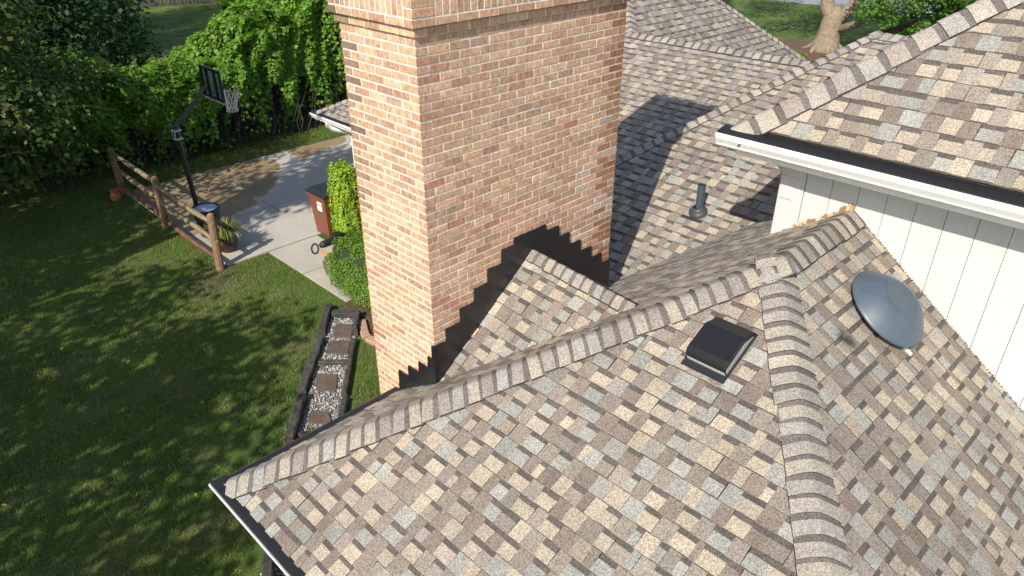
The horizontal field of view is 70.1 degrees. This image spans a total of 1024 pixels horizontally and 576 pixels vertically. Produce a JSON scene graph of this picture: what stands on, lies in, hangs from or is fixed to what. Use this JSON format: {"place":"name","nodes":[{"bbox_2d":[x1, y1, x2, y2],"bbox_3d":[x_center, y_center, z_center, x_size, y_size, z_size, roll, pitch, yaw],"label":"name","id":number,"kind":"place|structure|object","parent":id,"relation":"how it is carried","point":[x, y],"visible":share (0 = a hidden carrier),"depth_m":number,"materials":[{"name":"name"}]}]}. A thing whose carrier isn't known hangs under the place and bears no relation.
{"place":"outdoors","nodes":[
{"label":"outdoors","id":0,"kind":"place"},
{"bbox_2d":[57,0,235,8],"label":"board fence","id":1,"kind":"object","parent":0,"point":[170,3],"visible":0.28,"depth_m":45.07,"materials":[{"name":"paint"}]},
{"bbox_2d":[104,125,346,189],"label":"grass","id":2,"kind":"structure","parent":0,"point":[282,147],"depth_m":20.81,"materials":[{"name":"green plant"}]},
{"bbox_2d":[126,135,353,265],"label":"driveway","id":3,"kind":"structure","parent":0,"point":[265,200],"depth_m":18.32,"materials":[{"name":"concrete"}]},
{"bbox_2d":[171,64,238,205],"bbox_3d":[-6.661,-3.148,16.279,1.532,3.433,0.896,-12,32,-20],"label":"basketball hoop","id":4,"kind":"object","parent":3,"relation":"on","point":[212,88],"visible":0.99,"depth_m":15.70,"materials":[{"name":"plastic"}]},
{"bbox_2d":[192,202,219,237],"bbox_3d":[-6.705,-1.481,16.116,0.580,0.654,0.580,-26,39,-38],"label":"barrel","id":5,"kind":"object","parent":3,"relation":"on","point":[205,208],"visible":0.59,"depth_m":15.94,"materials":[{"name":"plastic"}]},
{"bbox_2d":[198,215,246,252],"bbox_3d":[-6.082,-1.090,15.396,1.124,0.680,1.152,-26,39,-38],"label":"planter","id":6,"kind":"object","parent":3,"relation":"on","point":[228,238],"visible":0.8,"depth_m":15.30,"materials":[{"name":"plastic"}]},
{"bbox_2d":[305,182,335,237],"bbox_3d":[-4.005,-1.723,16.178,0.736,1.084,0.720,-26,39,-38],"label":"wheeled bin","id":7,"kind":"object","parent":3,"relation":"on","point":[319,197],"visible":0.37,"depth_m":15.90,"materials":[{"name":"plastic"}]},
{"bbox_2d":[260,315,355,575],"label":"path","id":8,"kind":"structure","parent":0,"point":[321,405],"depth_m":11.22,"materials":[{"name":"grey gravel"}]},
{"bbox_2d":[298,431,310,437],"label":"landscape timber","id":9,"kind":"object","parent":8,"relation":"on","point":[301,433],"visible":0.18,"depth_m":10.37,"materials":[{"name":"grey wood"}]},
{"bbox_2d":[308,411,330,424],"bbox_3d":[-2.825,1.921,10.771,0.374,0.055,0.293,0,29,0],"label":"stepping stone","id":10,"kind":"object","parent":8,"relation":"on","point":[319,417],"visible":0.85,"depth_m":10.74,"materials":[{"name":"brown stone"}]},
{"bbox_2d":[316,374,337,391],"bbox_3d":[-2.925,1.502,11.513,0.331,0.055,0.481,-5,30,-9],"label":"stepping stone","id":11,"kind":"object","parent":8,"relation":"on","point":[328,382],"visible":1,"depth_m":11.48,"materials":[{"name":"brown stone"}]},
{"bbox_2d":[318,359,347,365],"bbox_3d":[-2.921,1.232,11.961,0.474,0.125,0.102,0,29,-1],"label":"landscape timber","id":12,"kind":"object","parent":8,"relation":"on","point":[332,362],"visible":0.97,"depth_m":11.92,"materials":[{"name":"grey wood"}]},
{"bbox_2d":[325,340,349,355],"bbox_3d":[-2.941,1.023,12.362,0.385,0.055,0.417,-1,29,-2],"label":"stepping stone","id":13,"kind":"object","parent":8,"relation":"on","point":[341,347],"visible":0.89,"depth_m":12.34,"materials":[{"name":"brown stone"}]},
{"bbox_2d":[333,324,351,338],"bbox_3d":[-2.955,0.771,12.809,0.340,0.055,0.496,-2,29,-3],"label":"stepping stone","id":14,"kind":"object","parent":8,"relation":"on","point":[341,331],"visible":0.91,"depth_m":12.77,"materials":[{"name":"brown stone"}]},
{"bbox_2d":[331,309,355,319],"bbox_3d":[-3.019,0.489,13.235,0.468,0.166,0.151,2,29,3],"label":"landscape timber","id":15,"kind":"object","parent":8,"relation":"on","point":[344,314],"visible":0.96,"depth_m":13.17,"materials":[{"name":"grey wood"}]},
{"bbox_2d":[0,0,928,575],"bbox_3d":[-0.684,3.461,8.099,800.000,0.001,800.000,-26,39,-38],"label":"ground","id":16,"kind":"structure","parent":0,"point":[774,18],"depth_m":11.83,"materials":[{"name":"green plant"}]},
{"bbox_2d":[2,0,117,65],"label":"shade tree","id":17,"kind":"object","parent":16,"relation":"on","point":[50,24],"visible":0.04,"depth_m":23.08,"materials":[{"name":"green plant"}]},
{"bbox_2d":[0,0,125,199],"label":"mulberry tree","id":18,"kind":"object","parent":16,"relation":"on","point":[12,15],"visible":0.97,"depth_m":15.52,"materials":[{"name":"green plant"}]},
{"bbox_2d":[0,0,153,72],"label":"shade tree","id":19,"kind":"object","parent":16,"relation":"on","point":[99,35],"visible":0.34,"depth_m":21.60,"materials":[{"name":"green plant"}]},
{"bbox_2d":[58,0,172,73],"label":"ivy tree","id":20,"kind":"object","parent":16,"relation":"on","point":[140,61],"visible":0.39,"depth_m":27.17,"materials":[{"name":"green plant"}]},
{"bbox_2d":[109,188,122,201],"bbox_3d":[-9.786,-2.301,18.026,0.281,0.275,0.278,-26,39,-38],"label":"clay jar","id":21,"kind":"object","parent":16,"relation":"on","point":[115,194],"visible":1,"depth_m":17.95,"materials":[{"name":"brown ceramic"}]},
{"bbox_2d":[0,4,312,208],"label":"hedge","id":22,"kind":"object","parent":16,"relation":"on","point":[237,51],"visible":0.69,"depth_m":20.02,"materials":[{"name":"green plant"}]},
{"bbox_2d":[107,147,224,271],"bbox_3d":[-7.870,-1.883,16.390,0.216,1.364,5.820,-25,38,-37],"label":"split rail fence","id":23,"kind":"object","parent":16,"relation":"on","point":[209,219],"visible":0.96,"depth_m":16.02,"materials":[{"name":"brown wood"}]},
{"bbox_2d":[129,196,338,297],"bbox_3d":[-2.141,-3.124,19.860,13.070,0.106,8.560,-26,39,-38],"label":"driveway base","id":24,"kind":"object","parent":16,"relation":"on","point":[254,257],"visible":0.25,"depth_m":15.26,"materials":[{"name":"grey concrete"}]},
{"bbox_2d":[262,549,275,575],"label":"landscape timber","id":25,"kind":"object","parent":16,"relation":"on","point":[268,566],"visible":0.73,"depth_m":8.33,"materials":[{"name":"wood"}]},
{"bbox_2d":[215,0,347,136],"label":"hedge","id":26,"kind":"object","parent":16,"relation":"on","point":[315,41],"visible":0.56,"depth_m":22.16,"materials":[{"name":"green plant"}]},
{"bbox_2d":[283,393,306,445],"bbox_3d":[-3.158,1.927,10.667,0.151,0.186,1.039,-2,30,-4],"label":"landscape timber","id":27,"kind":"object","parent":16,"relation":"on","point":[294,423],"visible":0.97,"depth_m":10.58,"materials":[{"name":"grey wood"}]},
{"bbox_2d":[297,336,324,393],"bbox_3d":[-3.262,1.245,11.896,0.149,0.166,1.471,-1,29,-1],"label":"landscape timber","id":28,"kind":"object","parent":16,"relation":"on","point":[309,369],"visible":0.96,"depth_m":11.76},
{"bbox_2d":[269,235,355,301],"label":"walkway","id":29,"kind":"structure","parent":16,"relation":"on","point":[301,258],"depth_m":15.18,"materials":[{"name":"concrete"}]},
{"bbox_2d":[311,230,357,267],"bbox_3d":[-3.553,-0.831,15.102,1.115,0.530,0.541,-26,39,-38],"label":"garden tool","id":30,"kind":"object","parent":29,"relation":"on","point":[325,243],"visible":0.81,"depth_m":14.95,"materials":[{"name":"plastic"}]},
{"bbox_2d":[317,303,332,336],"bbox_3d":[-3.339,0.576,13.072,0.142,0.175,0.919,-2,30,-4],"label":"landscape timber","id":31,"kind":"object","parent":16,"relation":"on","point":[324,321],"visible":0.99,"depth_m":12.93,"materials":[{"name":"grey wood"}]},
{"bbox_2d":[338,397,348,416],"bbox_3d":[-2.494,2.024,10.549,0.110,0.135,1.288,-2,30,-4],"label":"landscape timber","id":32,"kind":"object","parent":16,"relation":"on","point":[343,407],"visible":0.33,"depth_m":10.90,"materials":[{"name":"grey wood"}]},
{"bbox_2d":[326,158,362,232],"bbox_3d":[-3.573,-1.778,15.761,0.703,2.082,0.784,-26,39,-38],"label":"shrub","id":33,"kind":"object","parent":16,"relation":"on","point":[345,204],"visible":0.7,"depth_m":15.42,"materials":[{"name":"green plant"}]},
{"bbox_2d":[323,229,370,310],"bbox_3d":[-2.701,-0.400,13.790,1.225,1.374,2.282,-26,39,-38],"label":"shrub","id":34,"kind":"object","parent":16,"relation":"on","point":[348,268],"visible":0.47,"depth_m":13.51,"materials":[{"name":"green plant"}]},
{"bbox_2d":[341,338,356,397],"bbox_3d":[-2.643,1.286,11.856,0.101,0.135,1.549,-3,30,-5],"label":"landscape timber","id":35,"kind":"object","parent":16,"relation":"on","point":[348,373],"visible":0.98,"depth_m":11.74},
{"bbox_2d":[352,310,360,336],"bbox_3d":[-2.761,0.628,12.959,0.101,0.195,0.632,-3,30,-5],"label":"landscape timber","id":36,"kind":"object","parent":16,"relation":"on","point":[355,326],"visible":0.96,"depth_m":12.83,"materials":[{"name":"grey wood"}]},
{"bbox_2d":[340,298,373,335],"bbox_3d":[-0.812,0.913,12.592,2.100,0.001,5.110,-26,39,-38],"label":"mulch bed","id":37,"kind":"object","parent":16,"relation":"on","point":[363,313],"visible":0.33,"depth_m":13.51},
{"bbox_2d":[359,319,370,340],"bbox_3d":[-2.603,0.745,12.855,0.169,0.095,0.589,-10,31,-17],"label":"edging block","id":38,"kind":"object","parent":16,"relation":"on","point":[364,331],"depth_m":12.79,"materials":[{"name":"stone"}]},
{"bbox_2d":[365,335,375,345],"bbox_3d":[-2.308,0.931,12.525,0.426,0.095,0.178,14,32,23],"label":"edging block","id":39,"kind":"object","parent":16,"relation":"on","point":[370,340],"depth_m":12.51,"materials":[{"name":"stone"}]},
{"bbox_2d":[209,0,1023,575],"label":"house","id":40,"kind":"structure","parent":16,"relation":"on","point":[675,288],"depth_m":5.68,"materials":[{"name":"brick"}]},
{"bbox_2d":[779,39,828,60],"bbox_3d":[13.526,-10.609,32.984,5.411,0.001,5.309,-26,39,-38],"label":"mulch bed","id":41,"kind":"object","parent":16,"relation":"on","point":[796,44],"visible":0.14,"depth_m":33.89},
{"bbox_2d":[802,0,894,52],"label":"old tree","id":42,"kind":"object","parent":41,"relation":"on","point":[833,26],"visible":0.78,"depth_m":32.57,"materials":[{"name":"brown plant"}]},
{"bbox_2d":[853,0,978,35],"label":"bush","id":43,"kind":"object","parent":16,"relation":"on","point":[879,7],"visible":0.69,"depth_m":28.86,"materials":[{"name":"green plant"}]},
{"bbox_2d":[775,0,945,16],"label":"street","id":44,"kind":"structure","parent":0,"point":[842,3],"depth_m":46.27,"materials":[{"name":"asphalt"}]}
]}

